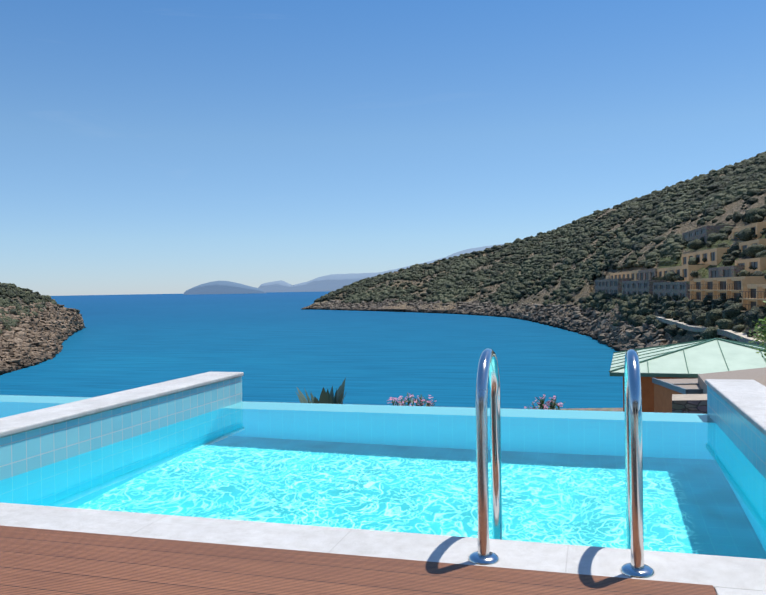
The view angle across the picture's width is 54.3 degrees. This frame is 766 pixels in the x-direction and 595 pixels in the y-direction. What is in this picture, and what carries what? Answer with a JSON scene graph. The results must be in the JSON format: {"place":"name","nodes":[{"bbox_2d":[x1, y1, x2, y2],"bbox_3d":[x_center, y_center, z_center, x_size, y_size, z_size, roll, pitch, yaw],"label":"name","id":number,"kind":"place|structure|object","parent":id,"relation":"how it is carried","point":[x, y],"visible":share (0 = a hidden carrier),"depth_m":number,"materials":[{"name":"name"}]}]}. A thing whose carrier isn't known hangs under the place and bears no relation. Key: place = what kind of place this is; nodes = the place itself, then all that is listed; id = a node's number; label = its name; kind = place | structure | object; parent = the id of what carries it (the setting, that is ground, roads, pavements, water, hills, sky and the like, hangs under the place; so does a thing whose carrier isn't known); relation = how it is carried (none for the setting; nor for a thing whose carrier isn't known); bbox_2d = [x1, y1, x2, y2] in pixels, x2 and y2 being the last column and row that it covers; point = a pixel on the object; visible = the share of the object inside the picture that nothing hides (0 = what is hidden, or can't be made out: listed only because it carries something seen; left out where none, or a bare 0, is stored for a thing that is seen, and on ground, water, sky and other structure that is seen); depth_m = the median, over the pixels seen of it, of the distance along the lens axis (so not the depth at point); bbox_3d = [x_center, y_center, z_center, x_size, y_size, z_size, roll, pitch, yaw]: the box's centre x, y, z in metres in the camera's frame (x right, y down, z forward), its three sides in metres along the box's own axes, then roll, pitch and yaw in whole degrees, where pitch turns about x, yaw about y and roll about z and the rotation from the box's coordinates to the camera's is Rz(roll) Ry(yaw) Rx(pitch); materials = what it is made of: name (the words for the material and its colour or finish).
{"place":"outdoors","nodes":[
{"label":"outdoors","id":0,"kind":"place"},
{"bbox_2d":[4,290,85,363],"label":"headland terrain","id":1,"kind":"structure","parent":0,"point":[19,300],"depth_m":233.03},
{"bbox_2d":[0,282,79,333],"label":"hillside scrub","id":2,"kind":"object","parent":1,"relation":"on","point":[10,290],"visible":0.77,"depth_m":232.89,"materials":[{"name":"green plant"}]},
{"bbox_2d":[0,302,83,374],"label":"shore rocks","id":3,"kind":"object","parent":1,"relation":"on","point":[20,348],"visible":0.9,"depth_m":198.36,"materials":[{"name":"grey stone"}]},
{"bbox_2d":[0,376,241,480],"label":"pool side wall","id":4,"kind":"structure","parent":0,"point":[24,452],"depth_m":5.20,"materials":[{"name":"blue tile"}]},
{"bbox_2d":[0,372,243,437],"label":"pool coping","id":5,"kind":"object","parent":4,"relation":"on","point":[26,421],"visible":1,"depth_m":5.33,"materials":[{"name":"white stone"}]},
{"bbox_2d":[184,281,265,294],"bbox_3d":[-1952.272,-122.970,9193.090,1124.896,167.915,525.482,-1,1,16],"label":"island","id":6,"kind":"structure","parent":0,"point":[221,287],"depth_m":9042.44,"materials":[{"name":"blue"}]},
{"bbox_2d":[0,291,622,408],"bbox_3d":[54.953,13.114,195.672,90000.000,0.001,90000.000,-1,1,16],"label":"sea water","id":7,"kind":"structure","parent":0,"point":[277,346],"depth_m":190.85,"materials":[{"name":"blue liquid"}]},
{"bbox_2d":[0,525,716,594],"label":"deck boards","id":8,"kind":"object","parent":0,"point":[34,561],"visible":1,"depth_m":2.70,"materials":[{"name":"brown wood"}]},
{"bbox_2d":[258,244,503,291],"bbox_3d":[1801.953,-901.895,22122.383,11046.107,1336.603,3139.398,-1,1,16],"label":"mountains","id":9,"kind":"structure","parent":0,"point":[332,282],"depth_m":22037.69,"materials":[{"name":"blue"}]},
{"bbox_2d":[0,503,765,590],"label":"pool coping","id":10,"kind":"object","parent":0,"point":[732,572],"visible":0.67,"depth_m":3.00,"materials":[{"name":"white stone"}]},
{"bbox_2d":[0,0,765,295],"label":"sky","id":11,"kind":"structure","parent":0,"point":[147,146],"materials":[{"name":"blue"}]},
{"bbox_2d":[301,164,765,344],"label":"headland terrain","id":12,"kind":"structure","parent":0,"point":[667,261],"depth_m":265.21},
{"bbox_2d":[303,298,666,350],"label":"shore rocks","id":13,"kind":"object","parent":12,"relation":"on","point":[585,323],"visible":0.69,"depth_m":296.99,"materials":[{"name":"grey stone"}]},
{"bbox_2d":[314,151,765,341],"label":"hillside scrub","id":14,"kind":"object","parent":12,"relation":"on","point":[666,208],"visible":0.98,"depth_m":345.67,"materials":[{"name":"green plant"}]},
{"bbox_2d":[595,278,631,297],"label":"villa","id":15,"kind":"object","parent":12,"relation":"on","point":[610,286],"visible":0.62,"depth_m":245.25,"materials":[{"name":"grey stone"}]},
{"bbox_2d":[610,270,638,280],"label":"villa","id":16,"kind":"object","parent":12,"relation":"on","point":[630,274],"visible":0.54,"depth_m":239.83,"materials":[{"name":"beige stone"}]},
{"bbox_2d":[622,280,666,294],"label":"villa","id":17,"kind":"object","parent":12,"relation":"on","point":[637,287],"visible":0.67,"depth_m":201.83,"materials":[{"name":"grey stone"}]},
{"bbox_2d":[633,269,656,279],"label":"villa","id":18,"kind":"object","parent":12,"relation":"on","point":[648,274],"visible":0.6,"depth_m":210.97,"materials":[{"name":"grey stone"}]},
{"bbox_2d":[653,281,689,301],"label":"villa","id":19,"kind":"object","parent":12,"relation":"on","point":[671,289],"visible":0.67,"depth_m":163.46,"materials":[{"name":"grey stone"}]},
{"bbox_2d":[657,265,708,281],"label":"villa","id":20,"kind":"object","parent":12,"relation":"on","point":[684,271],"visible":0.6,"depth_m":172.80,"materials":[{"name":"beige stone"}]},
{"bbox_2d":[681,248,728,264],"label":"villa","id":21,"kind":"object","parent":12,"relation":"on","point":[713,256],"visible":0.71,"depth_m":168.05,"materials":[{"name":"beige stone"}]},
{"bbox_2d":[682,225,735,241],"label":"villa","id":22,"kind":"object","parent":12,"relation":"on","point":[698,233],"visible":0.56,"depth_m":198.73,"materials":[{"name":"grey stone"}]},
{"bbox_2d":[656,317,765,345],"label":"coastal footpath","id":23,"kind":"structure","parent":12,"relation":"on","point":[737,336],"depth_m":110.80,"materials":[{"name":"beige concrete"}]},
{"bbox_2d":[688,276,765,301],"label":"villa","id":24,"kind":"object","parent":12,"relation":"on","point":[701,288],"visible":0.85,"depth_m":128.48,"materials":[{"name":"beige stone"}]},
{"bbox_2d":[709,265,744,277],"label":"villa","id":25,"kind":"object","parent":12,"relation":"on","point":[724,271],"visible":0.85,"depth_m":141.56,"materials":[{"name":"grey stone"}]},
{"bbox_2d":[731,239,765,251],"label":"villa","id":26,"kind":"object","parent":12,"relation":"on","point":[744,245],"visible":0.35,"depth_m":146.40,"materials":[{"name":"beige stone"}]},
{"bbox_2d":[732,222,765,238],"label":"villa","id":27,"kind":"object","parent":12,"relation":"on","point":[757,227],"visible":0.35,"depth_m":158.46,"materials":[{"name":"beige stone"}]},
{"bbox_2d":[735,257,765,272],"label":"villa","id":28,"kind":"object","parent":12,"relation":"on","point":[759,263],"visible":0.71,"depth_m":130.85,"materials":[{"name":"beige stone"}]},
{"bbox_2d":[739,284,765,311],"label":"villa","id":29,"kind":"object","parent":12,"relation":"on","point":[753,295],"visible":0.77,"depth_m":106.77,"materials":[{"name":"beige stone"}]},
{"bbox_2d":[554,408,622,410],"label":"pavilion terrace","id":30,"kind":"structure","parent":0,"point":[604,409],"depth_m":39.41,"materials":[{"name":"stone"}]},
{"bbox_2d":[623,376,692,411],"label":"pavilion timber walls","id":31,"kind":"structure","parent":30,"relation":"on","point":[647,388],"depth_m":27.16,"materials":[{"name":"brown wood"}]},
{"bbox_2d":[610,340,765,373],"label":"pavilion roof","id":32,"kind":"structure","parent":31,"relation":"on","point":[707,357],"depth_m":27.64,"materials":[{"name":"green metal"}]},
{"bbox_2d":[609,338,765,377],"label":"roof seams","id":33,"kind":"object","parent":32,"relation":"on","point":[612,373],"visible":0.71,"depth_m":28.56,"materials":[{"name":"green metal"}]},
{"bbox_2d":[698,367,765,393],"bbox_3d":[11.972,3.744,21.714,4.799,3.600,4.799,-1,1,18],"label":"kiosk roof","id":34,"kind":"structure","parent":30,"relation":"on","point":[758,375],"depth_m":22.52,"materials":[{"name":"beige concrete"}]},
{"bbox_2d":[741,301,765,359],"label":"terrace tree","id":35,"kind":"object","parent":30,"relation":"on","point":[762,337],"visible":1,"depth_m":19.06,"materials":[{"name":"green plant"}]},
{"bbox_2d":[654,383,681,412],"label":"pavilion timber walls","id":36,"kind":"structure","parent":0,"point":[662,399],"depth_m":25.26,"materials":[{"name":"brown wood"}]},
{"bbox_2d":[652,378,702,393],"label":"pavilion wing kerbs","id":37,"kind":"structure","parent":36,"relation":"on","point":[672,386],"depth_m":24.29,"materials":[{"name":"grey concrete"}]},
{"bbox_2d":[659,378,700,388],"bbox_3d":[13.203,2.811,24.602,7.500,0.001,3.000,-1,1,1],"label":"roof slab","id":38,"kind":"structure","parent":37,"relation":"on","point":[694,380],"depth_m":25.33,"materials":[{"name":"grey concrete"}]},
{"bbox_2d":[672,400,706,413],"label":"terrace retaining wall","id":39,"kind":"structure","parent":0,"point":[689,406],"depth_m":11.79,"materials":[{"name":"grey stone"}]},
{"bbox_2d":[672,394,706,400],"bbox_3d":[8.866,1.551,12.041,8.600,0.001,0.670,-1,1,1],"label":"wall ledge","id":40,"kind":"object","parent":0,"point":[689,396],"depth_m":12.11,"materials":[{"name":"beige stone"}]},
{"bbox_2d":[707,385,765,478],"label":"pool side wall","id":41,"kind":"structure","parent":0,"point":[746,437],"depth_m":4.74,"materials":[{"name":"blue tile"}]},
{"bbox_2d":[705,379,765,435],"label":"pool coping","id":42,"kind":"object","parent":41,"relation":"on","point":[746,399],"visible":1,"depth_m":5.11,"materials":[{"name":"white stone"}]},
{"bbox_2d":[714,587,765,594],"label":"paving","id":43,"kind":"structure","parent":0,"point":[724,591],"depth_m":2.48,"materials":[{"name":"stone"}]},
{"bbox_3d":[-0.341,1.943,3.117,4.154,1.810,0.305,-1,1,16],"label":"pool","id":44,"kind":"object","parent":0,"visible":0},
{"bbox_2d":[468,348,501,564],"bbox_3d":[0.431,1.070,2.995,0.118,1.730,0.482,-1,1,16],"label":"ladder handrail","id":45,"kind":"object","parent":44,"relation":"on","point":[487,369],"visible":1,"depth_m":2.82,"materials":[{"name":"silver metal"}]},
{"bbox_2d":[620,349,654,577],"bbox_3d":[0.960,1.063,2.846,0.118,1.730,0.482,-1,1,16],"label":"ladder handrail","id":46,"kind":"object","parent":44,"relation":"on","point":[636,567],"visible":1,"depth_m":2.65,"materials":[{"name":"silver metal"}]},
{"bbox_3d":[-5.060,1.723,3.106,4.230,1.208,9.116,-1,1,16],"label":"neighbouring building","id":47,"kind":"object","parent":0,"visible":0},
{"bbox_2d":[0,395,92,417],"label":"neighbouring pool","id":48,"kind":"structure","parent":47,"relation":"on","point":[10,405],"depth_m":7.37,"materials":[{"name":"blue liquid"}]},
{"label":"planter bed ground","id":49,"kind":"structure","parent":0,"visible":0},
{"bbox_2d":[296,377,346,403],"bbox_3d":[-0.773,1.674,10.635,0.746,1.010,0.861,-1,1,-27],"label":"agave plant","id":50,"kind":"object","parent":49,"relation":"on","point":[330,398],"visible":0.21,"depth_m":10.65,"materials":[{"name":"green plant"}]},
{"bbox_2d":[387,396,412,405],"bbox_3d":[0.246,1.739,10.077,0.400,0.858,0.413,-1,1,16],"label":"oleander shrub","id":51,"kind":"object","parent":49,"relation":"on","point":[398,402],"visible":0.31,"depth_m":10.02,"materials":[{"name":"pink plant"}]},
{"bbox_2d":[391,393,418,405],"bbox_3d":[0.310,1.747,10.611,0.407,0.829,0.414,-1,1,2],"label":"oleander shrub","id":52,"kind":"object","parent":49,"relation":"on","point":[401,396],"visible":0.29,"depth_m":10.53,"materials":[{"name":"pink plant"}]},
{"bbox_2d":[409,398,424,405],"bbox_3d":[0.395,1.759,10.131,0.472,0.813,0.292,-1,1,-31],"label":"oleander shrub","id":53,"kind":"object","parent":49,"relation":"on","point":[418,402],"visible":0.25,"depth_m":10.20,"materials":[{"name":"pink plant"}]},
{"bbox_2d":[411,395,435,405],"bbox_3d":[0.569,1.745,10.344,0.320,0.829,0.340,-1,1,-19],"label":"oleander shrub","id":54,"kind":"object","parent":49,"relation":"on","point":[428,403],"visible":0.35,"depth_m":10.31,"materials":[{"name":"pink plant"}]},
{"bbox_2d":[537,394,551,408],"bbox_3d":[2.201,1.698,9.912,0.410,0.877,0.338,-1,1,-32],"label":"oleander shrub","id":55,"kind":"object","parent":49,"relation":"on","point":[541,403],"visible":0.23,"depth_m":9.89,"materials":[{"name":"pink plant"}]},
{"bbox_2d":[535,395,556,409],"bbox_3d":[2.264,1.728,10.329,0.369,0.807,0.341,-1,1,16],"label":"oleander shrub","id":56,"kind":"object","parent":49,"relation":"on","point":[552,401],"visible":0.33,"depth_m":10.28,"materials":[{"name":"pink plant"}]},
{"bbox_2d":[545,401,565,409],"bbox_3d":[2.403,1.770,10.207,0.373,0.721,0.424,-1,1,16],"label":"oleander shrub","id":57,"kind":"object","parent":49,"relation":"on","point":[558,405],"visible":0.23,"depth_m":10.17,"materials":[{"name":"pink plant"}]},
{"bbox_3d":[0.118,1.613,4.762,4.154,1.220,3.116,-1,1,16],"label":"pool","id":58,"kind":"object","parent":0,"visible":0},
{"bbox_2d":[0,401,765,558],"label":"pool water","id":59,"kind":"structure","parent":58,"relation":"on","point":[398,468],"depth_m":4.23,"materials":[{"name":"blue liquid"}]}
]}

